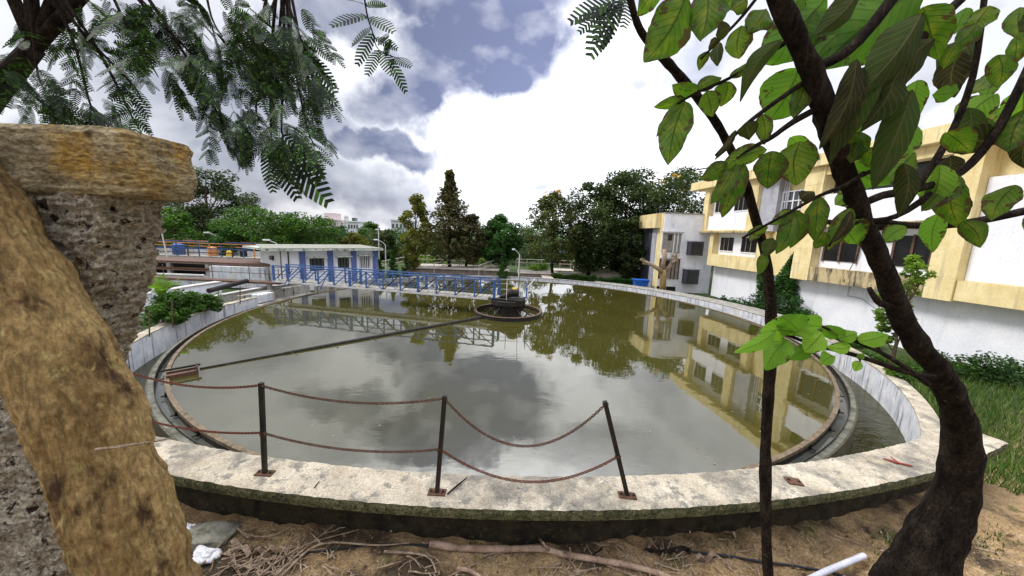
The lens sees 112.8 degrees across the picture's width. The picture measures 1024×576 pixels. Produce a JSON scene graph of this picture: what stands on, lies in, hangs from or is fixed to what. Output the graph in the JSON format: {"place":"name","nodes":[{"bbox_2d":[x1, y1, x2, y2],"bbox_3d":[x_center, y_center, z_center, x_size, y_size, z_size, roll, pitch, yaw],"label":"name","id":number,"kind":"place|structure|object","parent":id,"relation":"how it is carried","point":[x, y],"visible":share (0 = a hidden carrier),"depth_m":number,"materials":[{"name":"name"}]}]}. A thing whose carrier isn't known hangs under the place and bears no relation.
{"place":"outdoors","nodes":[
{"label":"outdoors","id":0,"kind":"place"},
{"bbox_2d":[0,0,1023,234],"label":"sky","id":1,"kind":"structure","parent":0,"point":[506,96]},
{"bbox_2d":[139,227,1023,575],"bbox_3d":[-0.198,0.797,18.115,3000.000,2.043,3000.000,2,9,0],"label":"ground","id":2,"kind":"structure","parent":0,"point":[1003,507],"depth_m":3.01,"materials":[{"name":"soil"}]},
{"bbox_2d":[0,123,197,575],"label":"rough pillar","id":3,"kind":"structure","parent":2,"relation":"on","point":[99,196],"depth_m":1.61,"materials":[{"name":"stone"}]},
{"bbox_2d":[0,162,202,575],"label":"leaning trunk","id":4,"kind":"object","parent":2,"relation":"on","point":[78,407],"visible":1,"depth_m":1.41,"materials":[{"name":"beige plant"}]},
{"bbox_2d":[149,274,179,294],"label":"sago palm","id":5,"kind":"object","parent":2,"relation":"on","point":[160,287],"visible":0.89,"depth_m":14.76,"materials":[{"name":"green plant"}]},
{"bbox_2d":[139,300,190,326],"bbox_3d":[-14.255,1.010,13.931,1.865,1.004,1.542,2,9,0],"label":"leafy bush","id":6,"kind":"object","parent":2,"relation":"on","point":[162,311],"visible":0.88,"depth_m":13.67,"materials":[{"name":"green plant"}]},
{"bbox_2d":[148,289,205,316],"bbox_3d":[-14.373,0.720,14.495,2.075,1.353,1.348,2,9,0],"label":"leafy bush","id":7,"kind":"object","parent":2,"relation":"on","point":[192,298],"visible":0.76,"depth_m":14.36,"materials":[{"name":"green plant"}]},
{"bbox_2d":[141,281,221,320],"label":"channel wall","id":8,"kind":"structure","parent":2,"relation":"on","point":[200,287],"depth_m":18.82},
{"bbox_2d":[206,279,248,292],"bbox_3d":[-16.616,-0.148,19.960,0.280,0.479,2.634,2,9,2],"label":"drain pipe","id":9,"kind":"object","parent":8,"relation":"on","point":[224,286],"visible":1,"depth_m":19.70,"materials":[{"name":"black metal"}]},
{"bbox_2d":[156,206,216,248],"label":"bushy tree","id":10,"kind":"object","parent":2,"relation":"on","point":[177,219],"visible":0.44,"depth_m":33.30,"materials":[{"name":"green plant"}]},
{"bbox_2d":[182,292,224,312],"bbox_3d":[-14.521,0.665,15.896,2.061,1.012,1.491,2,9,0],"label":"leafy bush","id":11,"kind":"object","parent":2,"relation":"on","point":[210,301],"visible":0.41,"depth_m":15.79,"materials":[{"name":"green plant"}]},
{"bbox_2d":[154,239,259,259],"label":"dosing platform","id":12,"kind":"structure","parent":2,"relation":"on","point":[176,249],"depth_m":30.72,"materials":[{"name":"concrete"}]},
{"bbox_2d":[192,545,221,564],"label":"litter","id":13,"kind":"object","parent":2,"relation":"on","point":[201,553],"visible":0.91,"depth_m":2.77,"materials":[{"name":"paper"}]},
{"bbox_2d":[154,256,269,287],"bbox_3d":[-26.469,-1.349,25.761,19.000,1.760,3.390,2,9,0],"label":"concrete basin","id":14,"kind":"object","parent":2,"relation":"on","point":[204,269],"visible":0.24,"depth_m":24.49,"materials":[{"name":"concrete"}]},
{"bbox_2d":[163,165,261,244],"bbox_3d":[-35.204,-8.592,39.596,10.181,11.010,8.104,-3,11,-31],"label":"spreading tree","id":15,"kind":"object","parent":2,"relation":"on","point":[204,214],"visible":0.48,"depth_m":38.92,"materials":[{"name":"green plant"}]},
{"bbox_2d":[189,521,240,552],"bbox_3d":[-2.663,2.180,2.984,0.445,0.123,0.275,2,9,0],"label":"rock","id":16,"kind":"object","parent":2,"relation":"on","point":[212,534],"visible":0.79,"depth_m":2.97,"materials":[{"name":"grey stone"}]},
{"bbox_2d":[154,262,285,289],"bbox_3d":[-29.769,-1.117,22.049,30.451,1.851,0.832,2,9,1],"label":"catwalk","id":17,"kind":"object","parent":2,"relation":"on","point":[268,283],"visible":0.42,"depth_m":21.83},
{"bbox_2d":[158,283,300,323],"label":"channel wall","id":18,"kind":"structure","parent":2,"relation":"on","point":[229,297],"depth_m":20.20,"materials":[{"name":"concrete"}]},
{"bbox_2d":[206,225,260,255],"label":"dense tree","id":19,"kind":"object","parent":2,"relation":"on","point":[226,232],"visible":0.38,"depth_m":31.66,"materials":[{"name":"green plant"}]},
{"bbox_2d":[228,537,251,557],"bbox_3d":[-2.285,2.171,2.855,0.260,0.064,0.057,6,10,23],"label":"bark chip","id":20,"kind":"object","parent":2,"relation":"on","point":[245,549],"visible":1,"depth_m":2.85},
{"bbox_2d":[206,204,316,250],"bbox_3d":[-25.926,-5.249,35.923,9.976,6.757,9.712,2,9,0],"label":"dense tree","id":21,"kind":"object","parent":2,"relation":"on","point":[237,217],"visible":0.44,"depth_m":33.95,"materials":[{"name":"green plant"}]},
{"bbox_2d":[260,211,345,243],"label":"dense tree","id":22,"kind":"object","parent":2,"relation":"on","point":[302,226],"visible":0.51,"depth_m":35.38,"materials":[{"name":"green plant"}]},
{"bbox_2d":[242,244,382,289],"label":"pump house","id":23,"kind":"structure","parent":2,"relation":"on","point":[349,256],"depth_m":25.27,"materials":[{"name":"white paint"}]},
{"bbox_2d":[309,258,323,270],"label":"window","id":24,"kind":"structure","parent":23,"relation":"in","point":[313,261],"depth_m":25.04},
{"bbox_2d":[338,257,348,267],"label":"window","id":25,"kind":"structure","parent":23,"relation":"in","point":[343,262],"depth_m":26.21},
{"bbox_2d":[359,256,369,267],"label":"window","id":26,"kind":"structure","parent":23,"relation":"in","point":[364,260],"depth_m":27.18,"materials":[{"name":"white paint"}]},
{"bbox_2d":[0,0,631,208],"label":"feathery tree","id":27,"kind":"object","parent":2,"relation":"on","point":[269,71],"visible":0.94,"depth_m":2.17,"materials":[{"name":"green plant"}]},
{"bbox_2d":[324,213,347,225],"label":"apartment block","id":28,"kind":"structure","parent":2,"relation":"on","point":[335,217],"depth_m":188.76,"materials":[{"name":"pink concrete"}]},
{"bbox_2d":[322,225,355,244],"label":"dense tree","id":29,"kind":"object","parent":2,"relation":"on","point":[343,228],"visible":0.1,"depth_m":43.41,"materials":[{"name":"green plant"}]},
{"bbox_2d":[337,232,371,245],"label":"dense tree","id":30,"kind":"object","parent":2,"relation":"on","point":[351,237],"visible":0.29,"depth_m":39.27,"materials":[{"name":"green plant"}]},
{"bbox_2d":[346,218,372,233],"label":"apartment block","id":31,"kind":"structure","parent":2,"relation":"on","point":[354,224],"depth_m":148.14,"materials":[{"name":"white concrete"}]},
{"bbox_2d":[291,543,428,555],"bbox_3d":[-1.189,2.198,2.893,1.275,0.053,0.062,1,9,-7],"label":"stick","id":32,"kind":"object","parent":2,"relation":"on","point":[354,546],"visible":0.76,"depth_m":2.89,"materials":[{"name":"wood"}]},
{"bbox_2d":[356,221,384,240],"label":"dense tree","id":33,"kind":"object","parent":2,"relation":"on","point":[367,227],"visible":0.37,"depth_m":60.75,"materials":[{"name":"green plant"}]},
{"bbox_2d":[236,276,510,305],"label":"tank wall","id":34,"kind":"structure","parent":2,"relation":"on","point":[270,296],"depth_m":23.00,"materials":[{"name":"concrete"}]},
{"bbox_2d":[369,228,398,261],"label":"dense tree","id":35,"kind":"object","parent":2,"relation":"on","point":[387,235],"visible":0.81,"depth_m":45.33,"materials":[{"name":"green plant"}]},
{"bbox_2d":[386,250,398,277],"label":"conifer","id":36,"kind":"object","parent":2,"relation":"on","point":[392,263],"visible":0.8,"depth_m":31.05,"materials":[{"name":"green plant"}]},
{"bbox_2d":[389,216,418,232],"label":"apartment block","id":37,"kind":"structure","parent":2,"relation":"on","point":[395,223],"depth_m":128.12,"materials":[{"name":"paint"}]},
{"bbox_2d":[400,254,412,276],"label":"shrub","id":38,"kind":"object","parent":2,"relation":"on","point":[406,266],"visible":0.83,"depth_m":31.54,"materials":[{"name":"green plant"}]},
{"bbox_2d":[384,550,436,572],"bbox_3d":[-0.820,2.217,2.805,0.478,0.075,0.106,4,9,12],"label":"stick","id":39,"kind":"object","parent":2,"relation":"on","point":[405,552],"visible":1,"depth_m":2.82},
{"bbox_2d":[398,193,434,270],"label":"columnar tree","id":40,"kind":"object","parent":2,"relation":"on","point":[418,207],"visible":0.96,"depth_m":34.05,"materials":[{"name":"green plant"}]},
{"bbox_2d":[163,229,713,269],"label":"thicket","id":41,"kind":"object","parent":2,"relation":"on","point":[399,256],"visible":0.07,"depth_m":47.91,"materials":[{"name":"green plant"}]},
{"bbox_2d":[415,169,476,266],"bbox_3d":[-6.538,-6.854,35.334,6.047,10.717,5.873,2,9,0],"label":"columnar tree","id":42,"kind":"object","parent":2,"relation":"on","point":[448,198],"visible":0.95,"depth_m":34.42,"materials":[{"name":"green plant"}]},
{"bbox_2d":[457,566,481,575],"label":"stick","id":43,"kind":"object","parent":2,"relation":"on","point":[467,570],"visible":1,"depth_m":2.72,"materials":[{"name":"wood"}]},
{"bbox_2d":[450,213,495,265],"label":"columnar tree","id":44,"kind":"object","parent":2,"relation":"on","point":[479,242],"visible":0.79,"depth_m":35.61,"materials":[{"name":"green plant"}]},
{"bbox_2d":[404,263,557,278],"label":"wall","id":45,"kind":"structure","parent":2,"relation":"on","point":[457,269],"depth_m":34.72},
{"bbox_2d":[474,213,526,264],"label":"round tree","id":46,"kind":"object","parent":2,"relation":"on","point":[498,222],"visible":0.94,"depth_m":35.71,"materials":[{"name":"green plant"}]},
{"bbox_2d":[145,280,857,469],"bbox_3d":[-0.239,1.985,18.305,28.560,1.335,28.560,2,9,0],"label":"settling tank","id":47,"kind":"object","parent":2,"relation":"on","point":[839,444],"visible":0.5,"depth_m":7.86,"materials":[{"name":"concrete"},{"name":"rusty metal"}]},
{"bbox_2d":[160,363,199,378],"bbox_3d":[-9.253,2.321,9.518,0.800,0.240,0.370,-7,13,-44],"label":"scum box","id":48,"kind":"object","parent":47,"relation":"attached to","point":[182,372],"visible":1,"depth_m":9.51,"materials":[{"name":"brown metal"}]},
{"bbox_2d":[169,280,834,476],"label":"tank water","id":49,"kind":"structure","parent":47,"relation":"in","point":[570,358],"depth_m":9.68,"materials":[{"name":"liquid"}]},
{"bbox_2d":[200,316,482,368],"bbox_3d":[-5.197,1.935,13.354,10.449,0.172,0.470,-7,12,-43],"label":"skimmer arm","id":50,"kind":"object","parent":49,"relation":"on","point":[385,334],"visible":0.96,"depth_m":12.89},
{"bbox_2d":[488,269,534,316],"bbox_3d":[-0.030,0.404,18.051,2.440,3.550,1.840,2,9,0],"label":"drive unit","id":51,"kind":"object","parent":49,"relation":"in","point":[509,300],"visible":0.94,"depth_m":17.61,"materials":[{"name":"black metal"}]},
{"bbox_2d":[271,264,500,299],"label":"truss bridge","id":52,"kind":"structure","parent":51,"relation":"on","point":[392,288],"depth_m":19.51,"materials":[{"name":"blue paint"}]},
{"bbox_2d":[474,304,541,321],"bbox_3d":[-0.214,1.276,18.191,3.580,0.872,3.580,2,9,0],"label":"feed well","id":53,"kind":"object","parent":51,"relation":"attached to","point":[510,319],"visible":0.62,"depth_m":17.09,"materials":[{"name":"black metal"}]},
{"bbox_2d":[155,350,848,464],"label":"launder water","id":54,"kind":"structure","parent":47,"relation":"in","point":[168,411],"depth_m":8.21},
{"bbox_2d":[134,350,905,454],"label":"channel water","id":55,"kind":"structure","parent":47,"relation":"in","point":[876,427],"depth_m":9.79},
{"bbox_2d":[496,245,508,279],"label":"conifer","id":56,"kind":"object","parent":2,"relation":"on","point":[502,274],"visible":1,"depth_m":31.93,"materials":[{"name":"green plant"}]},
{"bbox_2d":[126,276,939,442],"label":"tank wall","id":57,"kind":"structure","parent":2,"relation":"on","point":[907,407],"depth_m":12.60,"materials":[{"name":"concrete"}]},
{"bbox_2d":[528,263,548,270],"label":"shrub","id":58,"kind":"object","parent":2,"relation":"on","point":[542,266],"visible":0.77,"depth_m":36.95,"materials":[{"name":"green plant"}]},
{"bbox_2d":[429,538,669,575],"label":"fallen branch","id":59,"kind":"object","parent":2,"relation":"on","point":[456,547],"visible":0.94,"depth_m":2.90,"materials":[{"name":"wood"}]},
{"bbox_2d":[516,189,586,272],"bbox_3d":[3.931,-5.285,34.130,7.173,8.793,5.977,2,9,0],"label":"tree","id":60,"kind":"object","parent":2,"relation":"on","point":[549,205],"visible":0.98,"depth_m":33.04,"materials":[{"name":"green plant"}]},
{"bbox_2d":[551,273,596,281],"bbox_3d":[6.034,-1.018,33.418,4.528,0.778,0.950,2,9,0],"label":"hedge","id":61,"kind":"object","parent":2,"relation":"on","point":[592,277],"visible":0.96,"depth_m":33.16,"materials":[{"name":"green plant"}]},
{"bbox_2d":[154,432,1007,544],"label":"parapet","id":62,"kind":"structure","parent":2,"relation":"on","point":[577,510],"depth_m":3.05,"materials":[{"name":"concrete"}]},
{"bbox_2d":[254,382,275,476],"bbox_3d":[-2.197,1.235,2.976,0.150,0.866,0.075,2,9,2],"label":"chain post","id":63,"kind":"object","parent":62,"relation":"on","point":[263,471],"visible":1,"depth_m":2.97,"materials":[{"name":"black metal"}]},
{"bbox_2d":[132,372,256,388],"bbox_3d":[-3.006,0.841,3.142,1.797,0.180,0.026,4,9,15],"label":"chain","id":64,"kind":"object","parent":63,"relation":"hanging from","point":[199,386],"visible":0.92,"depth_m":3.12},
{"bbox_2d":[152,421,261,434],"bbox_3d":[-3.002,1.293,3.214,1.724,0.204,0.026,5,9,16],"label":"chain","id":65,"kind":"object","parent":63,"relation":"attached to","point":[205,431],"visible":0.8,"depth_m":3.17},
{"bbox_2d":[427,395,447,495],"bbox_3d":[-0.616,1.305,2.821,0.161,0.884,0.077,2,9,0],"label":"chain post","id":66,"kind":"object","parent":62,"relation":"on","point":[437,490],"visible":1,"depth_m":2.82,"materials":[{"name":"black metal"}]},
{"bbox_2d":[261,385,441,404],"bbox_3d":[-1.348,0.904,2.829,1.624,0.127,0.026,3,9,5],"label":"chain","id":67,"kind":"object","parent":66,"relation":"hanging from","point":[342,401],"visible":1,"depth_m":2.83,"materials":[{"name":"metal"}]},
{"bbox_2d":[263,432,440,452],"bbox_3d":[-1.388,1.342,2.898,1.613,0.108,0.026,3,9,5],"label":"chain","id":68,"kind":"object","parent":66,"relation":"hanging from","point":[346,449],"visible":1,"depth_m":2.90,"materials":[{"name":"metal"}]},
{"bbox_2d":[445,399,603,447],"bbox_3d":[0.103,1.115,2.794,1.331,0.429,0.026,2,9,-1],"label":"chain","id":69,"kind":"object","parent":66,"relation":"hanging from","point":[535,445],"visible":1,"depth_m":2.80,"materials":[{"name":"metal"}]},
{"bbox_2d":[442,449,618,482],"bbox_3d":[0.144,1.501,2.855,1.502,0.309,0.026,2,9,-1],"label":"chain","id":70,"kind":"object","parent":66,"relation":"hanging from","point":[523,481],"visible":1,"depth_m":2.87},
{"bbox_2d":[602,400,636,499],"bbox_3d":[0.906,1.358,2.867,0.356,0.870,0.081,3,9,4],"label":"chain post","id":71,"kind":"object","parent":62,"relation":"on","point":[625,494],"visible":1,"depth_m":2.85,"materials":[{"name":"black metal"}]},
{"bbox_2d":[783,476,804,485],"bbox_3d":[2.628,1.796,3.170,0.125,0.021,0.095,4,9,11],"label":"base plate","id":72,"kind":"object","parent":62,"relation":"attached to","point":[793,481],"visible":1,"depth_m":3.16,"materials":[{"name":"metal"}]},
{"bbox_2d":[559,181,630,275],"bbox_3d":[8.329,-5.908,34.970,7.830,10.036,7.686,2,9,0],"label":"tree","id":73,"kind":"object","parent":2,"relation":"on","point":[592,242],"visible":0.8,"depth_m":34.00,"materials":[{"name":"green plant"}]},
{"bbox_2d":[561,266,638,278],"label":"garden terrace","id":74,"kind":"structure","parent":2,"relation":"on","point":[606,273],"depth_m":36.22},
{"bbox_2d":[192,524,1017,575],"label":"twig litter","id":75,"kind":"object","parent":2,"relation":"on","point":[249,566],"visible":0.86,"depth_m":2.80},
{"bbox_2d":[274,526,332,575],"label":"stick","id":76,"kind":"object","parent":75,"relation":"on","point":[277,573],"visible":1,"depth_m":2.79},
{"bbox_2d":[259,530,357,575],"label":"stick","id":77,"kind":"object","parent":75,"relation":"on","point":[264,571],"visible":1,"depth_m":2.83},
{"bbox_2d":[281,541,409,575],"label":"stick","id":78,"kind":"object","parent":75,"relation":"on","point":[298,558],"visible":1,"depth_m":2.88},
{"bbox_2d":[645,546,691,553],"bbox_3d":[1.353,2.273,2.954,0.394,0.052,0.064,2,9,0],"label":"stick","id":79,"kind":"object","parent":75,"relation":"on","point":[675,549],"visible":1,"depth_m":2.94,"materials":[{"name":"wood"}]},
{"bbox_2d":[202,515,1021,573],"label":"soil weeds","id":80,"kind":"object","parent":2,"relation":"on","point":[983,546],"visible":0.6,"depth_m":3.13,"materials":[{"name":"green plant"}]},
{"bbox_2d":[203,526,1021,575],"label":"leaf litter","id":81,"kind":"object","parent":2,"relation":"on","point":[608,548],"visible":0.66,"depth_m":2.92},
{"bbox_2d":[599,277,636,284],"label":"hedge","id":82,"kind":"object","parent":2,"relation":"on","point":[620,280],"visible":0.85,"depth_m":32.16,"materials":[{"name":"green plant"}]},
{"bbox_2d":[585,166,673,272],"bbox_3d":[12.143,-6.886,36.367,9.535,11.845,7.929,2,9,0],"label":"tree","id":83,"kind":"object","parent":2,"relation":"on","point":[626,181],"visible":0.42,"depth_m":34.59,"materials":[{"name":"green plant"}]},
{"bbox_2d":[616,215,646,278],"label":"tree","id":84,"kind":"object","parent":2,"relation":"on","point":[626,268],"visible":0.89,"depth_m":33.03,"materials":[{"name":"green plant"}]},
{"bbox_2d":[632,278,649,286],"bbox_3d":[11.620,-0.329,30.771,1.360,0.915,0.900,2,9,0],"label":"plastic crate","id":85,"kind":"object","parent":2,"relation":"on","point":[641,282],"visible":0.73,"depth_m":30.42,"materials":[{"name":"plastic"}]},
{"bbox_2d":[640,249,678,289],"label":"pollarded tree","id":86,"kind":"object","parent":2,"relation":"on","point":[663,270],"visible":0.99,"depth_m":28.20,"materials":[{"name":"beige plant"}]},
{"bbox_2d":[616,166,704,266],"bbox_3d":[17.668,-7.704,39.875,13.881,12.664,13.238,2,9,0],"label":"tree","id":87,"kind":"object","parent":2,"relation":"on","point":[683,181],"visible":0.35,"depth_m":36.32,"materials":[{"name":"green plant"}]},
{"bbox_2d":[639,210,711,293],"bbox_3d":[14.930,-3.410,31.566,4.968,7.230,4.820,2,9,0],"label":"annex","id":88,"kind":"object","parent":2,"relation":"on","point":[671,233],"visible":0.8,"depth_m":29.56,"materials":[{"name":"white paint"}]},
{"bbox_2d":[658,258,681,279],"bbox_3d":[13.646,-1.669,29.522,1.887,1.848,0.219,2,9,0],"label":"window","id":89,"kind":"structure","parent":88,"relation":"in","point":[673,273],"depth_m":29.57,"materials":[{"name":"metal"}]},
{"bbox_2d":[660,231,683,252],"bbox_3d":[13.701,-3.909,29.163,1.866,1.808,0.219,2,9,0],"label":"window","id":90,"kind":"structure","parent":88,"relation":"in","point":[671,241],"depth_m":29.20,"materials":[{"name":"white paint"}]},
{"bbox_2d":[682,268,700,283],"bbox_3d":[15.445,-1.006,29.395,1.254,1.307,0.658,2,9,0],"label":"window","id":91,"kind":"structure","parent":88,"relation":"attached to","point":[690,276],"depth_m":29.11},
{"bbox_2d":[686,241,704,255],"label":"window","id":92,"kind":"structure","parent":88,"relation":"attached to","point":[694,248],"depth_m":28.72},
{"bbox_2d":[627,0,776,575],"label":"slender tree","id":93,"kind":"object","parent":2,"relation":"on","point":[764,265],"visible":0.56,"depth_m":1.96,"materials":[{"name":"brown plant"}]},
{"bbox_2d":[691,550,848,575],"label":"hose","id":94,"kind":"object","parent":2,"relation":"on","point":[760,561],"visible":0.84,"depth_m":2.88,"materials":[{"name":"black rubber"}]},
{"bbox_2d":[637,0,1023,575],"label":"broadleaf tree","id":95,"kind":"object","parent":2,"relation":"on","point":[891,45],"visible":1,"depth_m":1.30,"materials":[{"name":"green plant"}]},
{"bbox_2d":[808,552,866,575],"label":"pipe","id":96,"kind":"object","parent":2,"relation":"on","point":[842,564],"visible":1,"depth_m":2.82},
{"bbox_2d":[691,123,1023,372],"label":"office building","id":97,"kind":"structure","parent":2,"relation":"on","point":[970,301],"depth_m":15.04,"materials":[{"name":"beige paint"}]},
{"bbox_2d":[719,237,733,251],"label":"window","id":98,"kind":"structure","parent":97,"relation":"in","point":[726,244],"depth_m":26.82,"materials":[{"name":"glass"}]},
{"bbox_2d":[733,196,746,211],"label":"window","id":99,"kind":"structure","parent":97,"relation":"in","point":[741,205],"depth_m":25.37,"materials":[{"name":"glass"}]},
{"bbox_2d":[739,238,756,253],"bbox_3d":[17.124,-3.072,24.619,0.080,1.090,1.496,1,9,-5],"label":"window","id":100,"kind":"structure","parent":97,"relation":"in","point":[746,246],"depth_m":24.62,"materials":[{"name":"glass"}]},
{"bbox_2d":[714,252,816,315],"bbox_3d":[16.934,-0.236,23.488,1.639,4.969,8.995,1,9,-5],"label":"ivy","id":101,"kind":"object","parent":97,"relation":"attached to","point":[785,279],"visible":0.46,"depth_m":21.32,"materials":[{"name":"green plant"}]},
{"bbox_2d":[780,189,803,210],"bbox_3d":[17.640,-5.477,21.269,0.160,1.250,1.827,1,9,-5],"label":"louvre window","id":102,"kind":"structure","parent":97,"relation":"in","point":[794,201],"depth_m":21.22,"materials":[{"name":"white glass"}]},
{"bbox_2d":[821,242,858,263],"bbox_3d":[17.635,-2.129,18.236,0.090,1.500,1.850,1,9,-5],"label":"window","id":103,"kind":"structure","parent":97,"relation":"in","point":[842,252],"depth_m":18.16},
{"bbox_2d":[833,158,946,193],"bbox_3d":[18.115,-5.267,16.261,0.040,1.050,5.190,1,9,-5],"label":"window","id":104,"kind":"structure","parent":97,"relation":"in","point":[921,165],"depth_m":15.18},
{"bbox_2d":[890,234,931,269],"bbox_3d":[17.902,-1.635,15.212,0.090,1.500,1.500,1,9,-5],"label":"window","id":105,"kind":"structure","parent":97,"relation":"in","point":[908,245],"depth_m":15.34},
{"bbox_2d":[861,349,895,364],"bbox_3d":[13.853,2.715,12.840,1.091,0.582,1.229,2,9,0],"label":"bank bush","id":106,"kind":"object","parent":2,"relation":"on","point":[876,357],"visible":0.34,"depth_m":12.80,"materials":[{"name":"green plant"}]},
{"bbox_2d":[871,253,937,365],"bbox_3d":[13.368,0.921,11.814,1.483,4.265,1.476,2,9,0],"label":"tree","id":107,"kind":"object","parent":2,"relation":"on","point":[914,262],"visible":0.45,"depth_m":11.57,"materials":[{"name":"green plant"}]},
{"bbox_2d":[885,359,923,382],"bbox_3d":[12.747,2.676,10.643,1.515,0.750,1.217,7,10,29],"label":"bank bush","id":108,"kind":"object","parent":2,"relation":"on","point":[912,367],"visible":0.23,"depth_m":10.64,"materials":[{"name":"green plant"}]},
{"bbox_2d":[860,350,1023,495],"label":"bank grass","id":109,"kind":"structure","parent":2,"relation":"on","point":[926,393],"depth_m":8.26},
{"bbox_2d":[938,349,1001,384],"bbox_3d":[14.837,2.626,11.250,1.833,0.925,1.466,2,9,0],"label":"bank bush","id":110,"kind":"object","parent":2,"relation":"on","point":[960,369],"visible":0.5,"depth_m":10.98,"materials":[{"name":"green plant"}]},
{"bbox_2d":[956,350,1023,388],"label":"bank bush","id":111,"kind":"object","parent":2,"relation":"on","point":[1006,370],"visible":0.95,"depth_m":10.64,"materials":[{"name":"green plant"}]},
{"bbox_2d":[218,521,1019,575],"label":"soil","id":112,"kind":"structure","parent":0,"point":[644,556],"depth_m":2.96,"materials":[{"name":"brown soil"}]},
{"bbox_2d":[595,281,816,329],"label":"pool retaining wall","id":113,"kind":"structure","parent":0,"point":[761,311],"depth_m":24.23,"materials":[{"name":"concrete"}]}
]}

